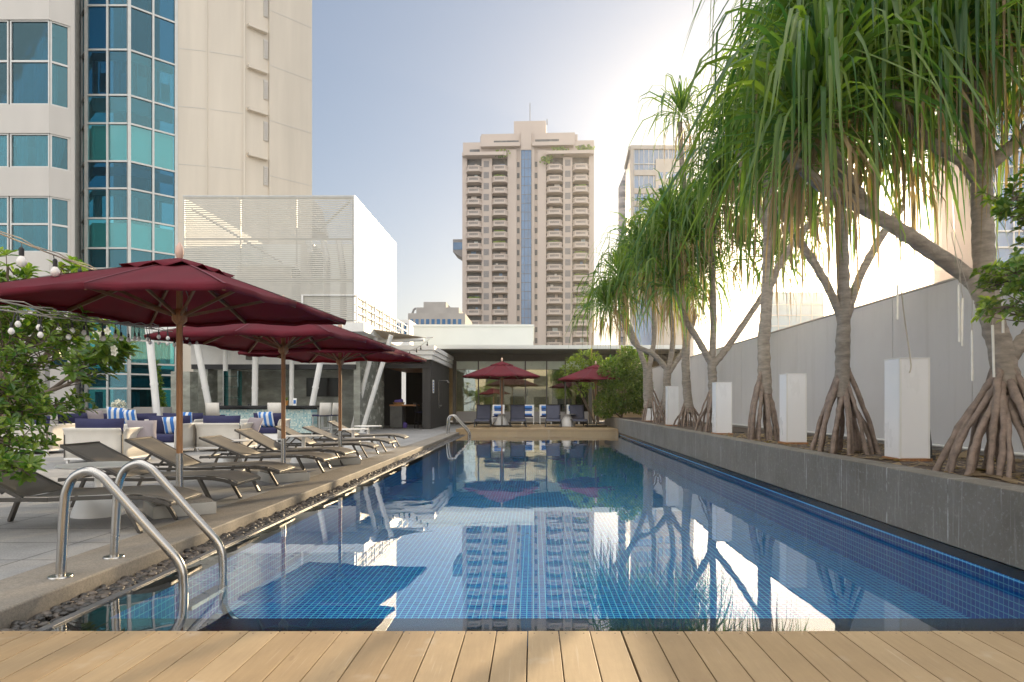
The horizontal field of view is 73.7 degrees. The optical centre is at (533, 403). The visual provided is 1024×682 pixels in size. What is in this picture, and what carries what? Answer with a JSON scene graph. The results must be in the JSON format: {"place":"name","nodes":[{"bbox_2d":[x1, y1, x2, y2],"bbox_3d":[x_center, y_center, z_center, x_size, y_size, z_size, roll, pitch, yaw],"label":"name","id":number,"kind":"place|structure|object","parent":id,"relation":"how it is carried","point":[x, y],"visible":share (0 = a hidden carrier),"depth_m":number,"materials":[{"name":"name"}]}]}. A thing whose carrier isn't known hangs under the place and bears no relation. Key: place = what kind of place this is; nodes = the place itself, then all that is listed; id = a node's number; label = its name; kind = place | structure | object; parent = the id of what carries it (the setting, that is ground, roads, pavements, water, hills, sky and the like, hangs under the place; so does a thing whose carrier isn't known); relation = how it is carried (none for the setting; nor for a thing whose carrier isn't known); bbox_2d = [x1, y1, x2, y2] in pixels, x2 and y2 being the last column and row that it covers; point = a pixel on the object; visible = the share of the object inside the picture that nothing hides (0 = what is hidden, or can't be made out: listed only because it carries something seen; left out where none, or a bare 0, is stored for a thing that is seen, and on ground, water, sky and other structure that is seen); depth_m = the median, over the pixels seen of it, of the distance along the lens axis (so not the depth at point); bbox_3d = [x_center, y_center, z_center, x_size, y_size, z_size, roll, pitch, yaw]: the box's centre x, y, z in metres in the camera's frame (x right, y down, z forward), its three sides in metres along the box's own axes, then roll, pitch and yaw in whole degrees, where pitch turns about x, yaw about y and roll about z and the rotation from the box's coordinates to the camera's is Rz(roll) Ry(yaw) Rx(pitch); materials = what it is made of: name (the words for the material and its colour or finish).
{"place":"outdoors","nodes":[
{"label":"outdoors","id":0,"kind":"place"},
{"bbox_2d":[134,407,171,415],"bbox_3d":[-16.027,0.610,22.485,9.235,0.980,1.030,0,0,0],"label":"wall ledge","id":1,"kind":"object","parent":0,"point":[150,409],"depth_m":22.45,"materials":[{"name":"concrete"}]},
{"bbox_2d":[0,422,618,579],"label":"terrace","id":2,"kind":"structure","parent":0,"point":[28,538],"depth_m":7.14,"materials":[{"name":"stone"}]},
{"bbox_2d":[3,341,49,415],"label":"grey side wall","id":3,"kind":"structure","parent":2,"relation":"on","point":[43,377],"depth_m":19.00,"materials":[{"name":"concrete"}]},
{"bbox_2d":[1,416,74,453],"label":"lounge sofa","id":4,"kind":"object","parent":2,"relation":"on","point":[57,430],"visible":0.22,"depth_m":14.87,"materials":[{"name":"white fabric"}]},
{"bbox_2d":[0,304,107,485],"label":"leafy tree","id":5,"kind":"object","parent":2,"relation":"on","point":[41,406],"visible":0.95,"depth_m":5.87,"materials":[{"name":"green plant"}]},
{"bbox_2d":[0,247,142,415],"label":"frangipani tree","id":6,"kind":"object","parent":2,"relation":"on","point":[100,353],"visible":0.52,"depth_m":8.32,"materials":[{"name":"green plant"}]},
{"bbox_2d":[54,461,129,518],"bbox_3d":[-4.280,0.849,6.720,0.720,0.500,0.720,0,0,0],"label":"side table","id":7,"kind":"object","parent":2,"relation":"on","point":[88,509],"visible":0.66,"depth_m":6.55,"materials":[{"name":"white plastic"}]},
{"bbox_2d":[0,470,201,533],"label":"sun lounger","id":8,"kind":"object","parent":2,"relation":"on","point":[51,489],"visible":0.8,"depth_m":6.00,"materials":[{"name":"fabric"}]},
{"bbox_2d":[50,413,156,431],"bbox_3d":[-12.300,0.688,19.424,3.137,0.824,1.038,0,0,0],"label":"lounge sofa","id":9,"kind":"object","parent":2,"relation":"on","point":[142,416],"visible":0.11,"depth_m":19.60,"materials":[{"name":"fabric"}]},
{"bbox_2d":[106,407,124,418],"bbox_3d":[-11.821,0.360,19.350,0.520,0.520,0.160,5,15,-5],"label":"scatter cushion","id":10,"kind":"object","parent":9,"relation":"on","point":[113,413],"visible":0.7,"depth_m":19.26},
{"bbox_2d":[62,418,149,462],"bbox_3d":[-8.057,0.688,12.956,1.187,0.824,1.038,0,0,0],"label":"lounge sofa","id":11,"kind":"object","parent":2,"relation":"on","point":[110,433],"visible":0.73,"depth_m":12.49,"materials":[{"name":"white fabric"}]},
{"bbox_2d":[127,420,156,438],"bbox_3d":[-7.508,0.540,13.100,0.500,0.500,0.160,1,-30,-30],"label":"scatter cushion","id":12,"kind":"object","parent":11,"relation":"on","point":[149,428],"visible":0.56,"depth_m":13.09,"materials":[{"name":"fabric"}]},
{"bbox_2d":[58,441,260,506],"bbox_3d":[-4.107,0.769,7.576,1.920,0.662,0.708,0,0,0],"label":"sun lounger","id":13,"kind":"object","parent":2,"relation":"on","point":[97,451],"visible":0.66,"depth_m":7.51,"materials":[{"name":"beige fabric"}]},
{"bbox_2d":[123,415,196,450],"bbox_3d":[-8.380,0.688,15.424,1.237,0.824,1.088,0,0,0],"label":"lounge sofa","id":14,"kind":"object","parent":2,"relation":"on","point":[188,435],"visible":0.32,"depth_m":15.50,"materials":[{"name":"white fabric"}]},
{"bbox_2d":[162,417,175,433],"bbox_3d":[-8.200,0.500,15.550,0.420,0.420,0.160,-4,16,-8],"label":"scatter cushion","id":15,"kind":"object","parent":14,"relation":"on","point":[169,423],"visible":0.61,"depth_m":15.47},
{"bbox_2d":[156,359,167,406],"bbox_3d":[-12.865,-0.229,23.485,0.581,2.666,0.512,0,0,29],"label":"climbing vine","id":16,"kind":"object","parent":2,"relation":"on","point":[162,402],"visible":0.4,"depth_m":23.47,"materials":[{"name":"green plant"}]},
{"bbox_2d":[0,242,345,518],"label":"parasol","id":17,"kind":"object","parent":2,"relation":"on","point":[178,292],"visible":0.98,"depth_m":6.81,"materials":[{"name":"red fabric"}]},
{"bbox_2d":[0,231,95,276],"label":"string lights","id":18,"kind":"object","parent":17,"relation":"hanging from","point":[21,260],"visible":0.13,"depth_m":5.90,"materials":[{"name":"glass"}]},
{"bbox_2d":[0,306,187,341],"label":"string lights","id":19,"kind":"object","parent":17,"relation":"hanging from","point":[11,331],"visible":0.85,"depth_m":6.18,"materials":[{"name":"metal"}]},
{"bbox_2d":[0,298,201,346],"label":"string lights","id":20,"kind":"object","parent":17,"relation":"hanging from","point":[17,323],"visible":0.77,"depth_m":6.33,"materials":[{"name":"metal"}]},
{"bbox_2d":[171,372,197,412],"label":"marble pillar","id":21,"kind":"structure","parent":2,"relation":"on","point":[190,391],"depth_m":24.60,"materials":[{"name":"stone"}]},
{"bbox_2d":[124,436,294,491],"bbox_3d":[-4.126,0.769,8.769,1.920,0.662,0.708,0,0,-2],"label":"sun lounger","id":22,"kind":"object","parent":2,"relation":"on","point":[157,448],"visible":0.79,"depth_m":8.72,"materials":[{"name":"beige fabric"}]},
{"bbox_2d":[205,403,224,415],"bbox_3d":[-10.041,0.540,21.567,0.450,1.122,0.515,0,0,0],"label":"bar stool","id":23,"kind":"object","parent":2,"relation":"on","point":[212,409],"visible":0.39,"depth_m":21.34,"materials":[{"name":"metal"}]},
{"bbox_2d":[194,415,257,450],"bbox_3d":[-7.215,0.688,16.076,1.137,0.824,1.038,0,0,0],"label":"lounge sofa","id":24,"kind":"object","parent":2,"relation":"on","point":[225,426],"visible":0.73,"depth_m":15.61,"materials":[{"name":"white fabric"}]},
{"bbox_2d":[0,432,458,628],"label":"pool kerb","id":25,"kind":"structure","parent":2,"relation":"on","point":[26,595],"depth_m":5.26,"materials":[{"name":"stone"}]},
{"bbox_2d":[224,371,240,404],"bbox_3d":[-11.160,-0.050,25.350,0.540,2.300,0.320,0,0,0],"label":"glass shelf","id":26,"kind":"object","parent":2,"relation":"on","point":[238,376],"visible":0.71,"depth_m":25.35,"materials":[{"name":"glass"}]},
{"bbox_2d":[217,439,252,470],"bbox_3d":[-4.960,0.849,11.150,0.720,0.500,0.720,0,0,0],"label":"side table","id":27,"kind":"object","parent":2,"relation":"on","point":[230,459],"visible":0.28,"depth_m":11.01,"materials":[{"name":"white plastic"}]},
{"bbox_2d":[34,435,464,630],"bbox_3d":[-2.593,2.593,15.158,0.054,2.815,23.395,0,0,0],"label":"channel edge","id":28,"kind":"object","parent":2,"relation":"attached to","point":[69,619],"visible":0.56,"depth_m":4.72,"materials":[{"name":"grey stone"}]},
{"bbox_2d":[240,413,290,441],"bbox_3d":[-7.750,0.688,19.774,1.187,0.824,0.988,0,0,0],"label":"lounge sofa","id":29,"kind":"object","parent":2,"relation":"on","point":[273,433],"visible":0.3,"depth_m":19.40,"materials":[{"name":"white fabric"}]},
{"bbox_2d":[257,411,274,426],"bbox_3d":[-7.680,0.460,19.620,0.460,0.460,0.160,-2,15,6],"label":"scatter cushion","id":30,"kind":"object","parent":29,"relation":"on","point":[268,420],"visible":0.84,"depth_m":19.55,"materials":[{"name":"fabric"}]},
{"bbox_2d":[199,435,337,472],"bbox_3d":[-4.071,0.804,10.556,1.927,0.592,0.708,0,0,3],"label":"sun lounger","id":31,"kind":"object","parent":2,"relation":"on","point":[239,450],"visible":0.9,"depth_m":10.47,"materials":[{"name":"fabric"}]},
{"bbox_2d":[219,405,319,434],"bbox_3d":[-8.824,0.585,22.800,3.223,1.030,1.000,0,0,0],"label":"bar counter","id":32,"kind":"object","parent":2,"relation":"on","point":[300,416],"visible":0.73,"depth_m":22.50,"materials":[{"name":"tile"}]},
{"bbox_2d":[144,295,394,482],"bbox_3d":[-3.570,-0.225,9.750,2.493,2.647,2.493,0,0,7],"label":"parasol","id":33,"kind":"object","parent":2,"relation":"on","point":[283,341],"visible":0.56,"depth_m":9.71,"materials":[{"name":"red fabric"}]},
{"bbox_2d":[234,428,355,468],"bbox_3d":[-4.117,0.769,11.830,1.920,0.662,0.708,0,0,2],"label":"sun lounger","id":34,"kind":"object","parent":2,"relation":"on","point":[270,445],"visible":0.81,"depth_m":11.78,"materials":[{"name":"beige fabric"}]},
{"bbox_2d":[145,322,453,432],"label":"pool bar pavilion","id":35,"kind":"structure","parent":2,"relation":"on","point":[371,391],"depth_m":28.00,"materials":[{"name":"white paint"}]},
{"bbox_2d":[183,195,395,331],"bbox_3d":[-9.447,-5.082,27.644,6.344,4.464,7.312,0,0,0],"label":"louvred screen","id":36,"kind":"object","parent":35,"relation":"on","point":[294,258],"visible":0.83,"depth_m":24.00,"materials":[{"name":"beige paint"}]},
{"bbox_2d":[306,378,337,395],"bbox_3d":[-8.599,-0.665,27.955,1.373,0.763,0.070,0,0,0],"label":"television","id":37,"kind":"object","parent":35,"relation":"attached to","point":[328,386],"visible":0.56,"depth_m":27.92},
{"bbox_2d":[301,294,407,342],"bbox_3d":[-7.151,-3.315,28.760,1.960,1.030,9.680,0,0,0],"label":"roof railing","id":38,"kind":"object","parent":35,"relation":"on","point":[356,309],"visible":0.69,"depth_m":25.29,"materials":[{"name":"metal"}]},
{"bbox_2d":[374,329,432,342],"bbox_3d":[-6.715,-2.581,27.598,3.630,0.575,4.791,0,0,-33],"label":"shade sail","id":39,"kind":"object","parent":35,"relation":"attached to","point":[398,337],"visible":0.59,"depth_m":26.43,"materials":[{"name":"beige fabric"}]},
{"bbox_2d":[286,435,323,462],"bbox_3d":[-4.293,0.849,12.750,0.720,0.500,0.720,0,0,0],"label":"side table","id":40,"kind":"object","parent":2,"relation":"on","point":[303,460],"visible":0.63,"depth_m":12.59,"materials":[{"name":"white plastic"}]},
{"bbox_2d":[311,403,331,437],"bbox_3d":[-6.878,0.540,22.179,0.515,1.122,0.450,0,0,40],"label":"bar stool","id":41,"kind":"object","parent":2,"relation":"on","point":[324,409],"visible":0.88,"depth_m":22.08,"materials":[{"name":"metal"}]},
{"bbox_2d":[274,425,378,457],"bbox_3d":[-4.070,0.769,13.492,1.920,0.662,0.708,0,0,-4],"label":"sun lounger","id":42,"kind":"object","parent":2,"relation":"on","point":[308,440],"visible":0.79,"depth_m":13.43,"materials":[{"name":"beige fabric"}]},
{"bbox_2d":[238,325,426,465],"bbox_3d":[-3.510,-0.204,12.400,2.493,2.607,2.493,0,0,9],"label":"parasol","id":43,"kind":"object","parent":2,"relation":"on","point":[339,358],"visible":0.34,"depth_m":12.39,"materials":[{"name":"red fabric"}]},
{"bbox_2d":[302,426,396,453],"bbox_3d":[-4.062,0.804,15.138,1.927,0.592,0.708,0,0,2],"label":"sun lounger","id":44,"kind":"object","parent":2,"relation":"on","point":[329,437],"visible":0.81,"depth_m":15.06,"materials":[{"name":"beige fabric"}]},
{"bbox_2d":[327,421,408,447],"bbox_3d":[-4.139,0.769,17.126,1.920,0.662,0.708,0,0,-1],"label":"sun lounger","id":45,"kind":"object","parent":2,"relation":"on","point":[335,424],"visible":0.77,"depth_m":16.91,"materials":[{"name":"beige fabric"}]},
{"bbox_2d":[389,405,419,427],"bbox_3d":[-5.740,0.560,30.450,1.168,1.020,0.960,0,0,0],"label":"towel desk","id":46,"kind":"object","parent":2,"relation":"on","point":[397,416],"visible":0.94,"depth_m":30.00,"materials":[{"name":"stone"}]},
{"bbox_2d":[490,647,563,681],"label":"deck base","id":47,"kind":"object","parent":2,"relation":"on","point":[527,664],"depth_m":3.11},
{"bbox_2d":[0,631,1023,681],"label":"wooden deck","id":48,"kind":"structure","parent":47,"relation":"on","point":[461,656],"depth_m":3.08,"materials":[{"name":"beige"}]},
{"bbox_2d":[456,424,617,434],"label":"wooden deck","id":49,"kind":"structure","parent":2,"relation":"on","point":[529,429],"depth_m":26.00,"materials":[{"name":"beige"}]},
{"bbox_2d":[474,404,491,426],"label":"sun lounger","id":50,"kind":"object","parent":49,"relation":"on","point":[483,412],"visible":0.97,"depth_m":29.41,"materials":[{"name":"fabric"}]},
{"bbox_2d":[462,358,539,426],"bbox_3d":[-1.337,-0.484,29.000,3.225,2.927,3.225,0,0,0],"label":"parasol","id":51,"kind":"object","parent":49,"relation":"on","point":[501,370],"visible":1,"depth_m":28.38,"materials":[{"name":"red fabric"}]},
{"bbox_2d":[509,404,526,426],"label":"sun lounger","id":52,"kind":"object","parent":49,"relation":"on","point":[517,412],"visible":0.97,"depth_m":29.41,"materials":[{"name":"grey fabric"}]},
{"bbox_2d":[545,404,561,426],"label":"sun lounger","id":53,"kind":"object","parent":49,"relation":"on","point":[552,412],"visible":0.96,"depth_m":29.40,"materials":[{"name":"grey fabric"}]},
{"bbox_2d":[569,404,587,426],"bbox_3d":[1.898,0.513,29.004,0.708,0.933,1.920,0,0,-2],"label":"sun lounger","id":54,"kind":"object","parent":49,"relation":"on","point":[577,410],"visible":0.89,"depth_m":29.41,"materials":[{"name":"grey fabric"}]},
{"bbox_2d":[557,361,630,426],"bbox_3d":[2.651,-0.419,29.000,3.225,2.797,3.225,0,0,0],"label":"parasol","id":55,"kind":"object","parent":49,"relation":"on","point":[588,374],"visible":0.71,"depth_m":28.30,"materials":[{"name":"red fabric"}]},
{"bbox_2d":[58,433,1023,646],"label":"pool ledge","id":56,"kind":"object","parent":2,"relation":"on","point":[101,620],"visible":0.08,"depth_m":3.83,"materials":[{"name":"black tile"}]},
{"bbox_2d":[412,324,681,423],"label":"glass gym house","id":57,"kind":"structure","parent":2,"relation":"on","point":[469,348],"depth_m":37.00,"materials":[{"name":"glass"}]},
{"bbox_2d":[558,348,609,423],"bbox_3d":[2.410,-0.740,32.005,2.506,3.725,1.534,0,0,0],"label":"flowering tree","id":58,"kind":"object","parent":2,"relation":"on","point":[579,358],"visible":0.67,"depth_m":31.97,"materials":[{"name":"green plant"}]},
{"bbox_2d":[652,261,1023,459],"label":"boundary wall","id":59,"kind":"structure","parent":2,"relation":"on","point":[878,334],"depth_m":11.11,"materials":[{"name":"grey paint"}]},
{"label":"planter base","id":60,"kind":"structure","parent":2,"relation":"on","visible":0},
{"bbox_2d":[604,417,1023,569],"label":"planter","id":61,"kind":"object","parent":60,"relation":"on","point":[984,516],"visible":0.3,"depth_m":6.46,"materials":[{"name":"concrete"}]},
{"bbox_2d":[592,344,653,418],"bbox_3d":[3.691,-0.884,28.012,2.620,3.086,2.002,0,0,0],"label":"dense bush","id":62,"kind":"object","parent":61,"relation":"on","point":[624,373],"visible":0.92,"depth_m":27.63,"materials":[{"name":"green plant"}]},
{"bbox_2d":[568,225,677,422],"bbox_3d":[3.173,-2.653,23.295,4.099,6.663,2.562,0,0,0],"label":"pandanus tree","id":63,"kind":"object","parent":61,"relation":"on","point":[649,397],"visible":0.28,"depth_m":23.12,"materials":[{"name":"green plant"}]},
{"bbox_2d":[564,182,736,426],"bbox_3d":[3.211,-2.687,18.802,5.058,6.727,3.271,0,0,-19],"label":"pandanus tree","id":64,"kind":"object","parent":61,"relation":"on","point":[687,408],"visible":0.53,"depth_m":18.36,"materials":[{"name":"green plant"}]},
{"bbox_2d":[582,234,732,424],"bbox_3d":[3.778,-2.564,20.797,4.578,6.484,2.835,0,0,0],"label":"pandanus tree","id":65,"kind":"object","parent":61,"relation":"on","point":[669,366],"visible":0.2,"depth_m":20.73,"materials":[{"name":"green plant"}]},
{"bbox_2d":[665,386,689,425],"bbox_3d":[4.146,0.079,19.847,0.492,1.152,1.154,0,0,30],"label":"lamp box","id":66,"kind":"object","parent":61,"relation":"on","point":[672,403],"visible":0.77,"depth_m":19.40,"materials":[{"name":"white plastic"}]},
{"bbox_2d":[600,73,824,431],"bbox_3d":[4.042,-3.268,15.263,5.175,7.886,3.580,0,0,0],"label":"pandanus tree","id":67,"kind":"object","parent":61,"relation":"on","point":[651,253],"visible":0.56,"depth_m":15.07,"materials":[{"name":"green plant"}]},
{"bbox_2d":[711,382,743,434],"bbox_3d":[4.051,0.110,14.347,0.492,1.090,1.154,0,0,30],"label":"lamp box","id":68,"kind":"object","parent":61,"relation":"on","point":[721,408],"visible":0.98,"depth_m":13.90,"materials":[{"name":"white plastic"}]},
{"bbox_2d":[663,1,868,439],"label":"pandanus tree","id":69,"kind":"object","parent":61,"relation":"on","point":[762,392],"visible":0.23,"depth_m":11.95,"materials":[{"name":"green plant"}]},
{"bbox_2d":[778,373,810,443],"bbox_3d":[4.256,0.094,11.041,0.479,1.122,1.142,0,0,30],"label":"lamp box","id":70,"kind":"object","parent":61,"relation":"on","point":[793,408],"visible":0.91,"depth_m":10.60,"materials":[{"name":"white plastic"}]},
{"bbox_2d":[630,0,1023,477],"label":"pandanus tree","id":71,"kind":"object","parent":61,"relation":"on","point":[894,63],"visible":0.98,"depth_m":5.58,"materials":[{"name":"green plant"}]},
{"bbox_2d":[949,219,962,341],"bbox_3d":[3.667,-1.077,5.941,0.045,1.094,0.119,0,0,-28],"label":"tube light","id":72,"kind":"object","parent":71,"relation":"hanging from","point":[958,302],"visible":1,"depth_m":5.89,"materials":[{"name":"plastic"}]},
{"bbox_2d":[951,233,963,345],"bbox_3d":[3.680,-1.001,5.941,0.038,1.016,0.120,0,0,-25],"label":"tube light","id":73,"kind":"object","parent":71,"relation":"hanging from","point":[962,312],"visible":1,"depth_m":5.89,"materials":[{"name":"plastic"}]},
{"bbox_2d":[959,261,973,380],"bbox_3d":[3.643,-0.699,5.747,0.022,1.024,0.122,0,0,-23],"label":"tube light","id":74,"kind":"object","parent":71,"relation":"hanging from","point":[971,347],"visible":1,"depth_m":5.69,"materials":[{"name":"plastic"}]},
{"bbox_2d":[689,419,1023,455],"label":"irrigation pipe","id":75,"kind":"object","parent":61,"relation":"on","point":[963,448],"visible":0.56,"depth_m":10.56,"materials":[{"name":"white paint"}]},
{"bbox_2d":[709,0,1010,454],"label":"pandanus tree","id":76,"kind":"object","parent":61,"relation":"on","point":[840,390],"visible":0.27,"depth_m":8.64,"materials":[{"name":"green plant"}]},
{"bbox_2d":[718,433,1023,484],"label":"leaf litter","id":77,"kind":"object","parent":61,"relation":"on","point":[977,473],"visible":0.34,"depth_m":7.26,"materials":[{"name":"plant"}]},
{"bbox_2d":[882,357,932,460],"bbox_3d":[4.355,0.075,7.952,0.505,1.159,1.167,0,0,30],"label":"lamp box","id":78,"kind":"object","parent":61,"relation":"on","point":[907,415],"visible":0.96,"depth_m":7.50,"materials":[{"name":"white plastic"}]},
{"bbox_2d":[969,164,1023,325],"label":"glossy shrub tree","id":79,"kind":"object","parent":61,"relation":"on","point":[1010,276],"visible":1,"depth_m":4.93,"materials":[{"name":"green plant"}]},
{"bbox_2d":[397,320,414,404],"bbox_3d":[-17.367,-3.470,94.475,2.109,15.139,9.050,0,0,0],"label":"apartment block","id":80,"kind":"structure","parent":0,"point":[409,323],"depth_m":90.00,"materials":[{"name":"white paint"}]},
{"bbox_2d":[408,302,471,421],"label":"office block","id":81,"kind":"structure","parent":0,"point":[436,313],"depth_m":120.00,"materials":[{"name":"concrete"}]},
{"bbox_2d":[453,121,594,344],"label":"condominium tower","id":82,"kind":"structure","parent":0,"point":[522,248],"depth_m":199.84,"materials":[{"name":"beige concrete"}]},
{"bbox_2d":[89,0,1017,363],"label":"sky","id":83,"kind":"structure","parent":0,"point":[399,87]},
{"bbox_2d":[285,435,862,525],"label":"water","id":84,"kind":"structure","parent":0,"point":[558,474],"depth_m":9.86,"materials":[{"name":"liquid"}]},
{"bbox_2d":[216,512,970,617],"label":"pool floor","id":85,"kind":"structure","parent":0,"point":[537,565],"depth_m":6.38,"materials":[{"name":"tile"}]},
{"bbox_2d":[47,459,237,617],"bbox_3d":[-2.542,1.002,4.585,1.031,1.211,0.694,0,0,0],"label":"pool ladder","id":86,"kind":"object","parent":85,"relation":"on","point":[119,499],"visible":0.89,"depth_m":4.32,"materials":[{"name":"metal"}]},
{"bbox_2d":[110,435,1023,617],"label":"pool side wall","id":87,"kind":"structure","parent":85,"relation":"on","point":[970,589],"depth_m":5.74,"materials":[{"name":"tile"}]},
{"bbox_2d":[618,145,693,355],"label":"glass skyscraper","id":88,"kind":"structure","parent":0,"point":[638,166],"depth_m":140.00,"materials":[{"name":"concrete"}]},
{"bbox_2d":[771,292,823,331],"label":"pale glass block","id":89,"kind":"structure","parent":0,"point":[806,307],"depth_m":70.00,"materials":[{"name":"glass"}]},
{"bbox_2d":[934,115,992,282],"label":"pink tower","id":90,"kind":"structure","parent":0,"point":[946,244],"depth_m":60.00,"materials":[{"name":"concrete"}]},
{"bbox_3d":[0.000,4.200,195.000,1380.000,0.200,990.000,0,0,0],"label":"ground","id":91,"kind":"structure","parent":0,"visible":0},
{"bbox_2d":[0,0,79,418],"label":"hotel building","id":92,"kind":"structure","parent":91,"relation":"on","point":[39,123],"depth_m":34.12,"materials":[{"name":"concrete"}]},
{"bbox_2d":[0,20,9,103],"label":"window","id":93,"kind":"structure","parent":92,"relation":"in","point":[4,24],"depth_m":34.12,"materials":[{"name":"glass"}]},
{"bbox_2d":[0,133,9,166],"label":"window","id":94,"kind":"structure","parent":92,"relation":"in","point":[4,137],"depth_m":34.12,"materials":[{"name":"glass"}]},
{"bbox_2d":[0,196,9,251],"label":"window","id":95,"kind":"structure","parent":92,"relation":"in","point":[4,200],"depth_m":34.12,"materials":[{"name":"glass"}]},
{"bbox_2d":[10,20,49,103],"bbox_3d":[-25.128,-17.013,34.130,1.966,4.223,0.140,0,0,0],"label":"window","id":96,"kind":"structure","parent":92,"relation":"in","point":[29,39],"depth_m":34.12,"materials":[{"name":"glass"}]},
{"bbox_2d":[10,133,49,166],"bbox_3d":[-25.128,-12.617,34.130,1.966,1.700,0.140,0,0,0],"label":"window","id":97,"kind":"structure","parent":92,"relation":"in","point":[26,149],"depth_m":34.12,"materials":[{"name":"glass"}]},
{"bbox_2d":[10,196,49,251],"bbox_3d":[-25.128,-8.938,34.130,1.966,2.789,0.140,0,0,0],"label":"window","id":98,"kind":"structure","parent":92,"relation":"in","point":[29,215],"depth_m":34.12,"materials":[{"name":"glass"}]},
{"bbox_2d":[50,20,67,108],"bbox_3d":[-23.870,-17.013,34.423,0.826,4.223,0.140,0,0,-44],"label":"window","id":99,"kind":"structure","parent":92,"relation":"in","point":[58,32],"depth_m":34.37,"materials":[{"name":"glass"}]},
{"bbox_2d":[50,134,67,170],"bbox_3d":[-23.870,-12.617,34.423,0.826,1.700,0.140,0,0,-44],"label":"window","id":100,"kind":"structure","parent":92,"relation":"in","point":[58,144],"depth_m":34.37,"materials":[{"name":"glass"}]},
{"bbox_2d":[50,196,67,253],"bbox_3d":[-23.870,-8.938,34.423,0.826,2.789,0.140,0,0,-44],"label":"window","id":101,"kind":"structure","parent":92,"relation":"in","point":[58,206],"depth_m":34.37,"materials":[{"name":"glass"}]},
{"bbox_2d":[80,0,177,412],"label":"glass stair tower","id":102,"kind":"structure","parent":91,"relation":"on","point":[129,92],"depth_m":36.30,"materials":[{"name":"glass"}]},
{"bbox_2d":[178,0,311,371],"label":"concrete tower","id":103,"kind":"structure","parent":91,"relation":"on","point":[244,97],"depth_m":38.65,"materials":[{"name":"concrete"}]},
{"bbox_2d":[993,106,1023,261],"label":"blue glass office","id":104,"kind":"structure","parent":91,"relation":"on","point":[1003,246],"depth_m":55.00,"materials":[{"name":"glass"}]},
{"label":"pebble channel","id":105,"kind":"structure","parent":0,"visible":0},
{"bbox_2d":[0,434,462,630],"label":"river pebbles","id":106,"kind":"object","parent":105,"relation":"on","point":[57,612],"visible":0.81,"depth_m":4.90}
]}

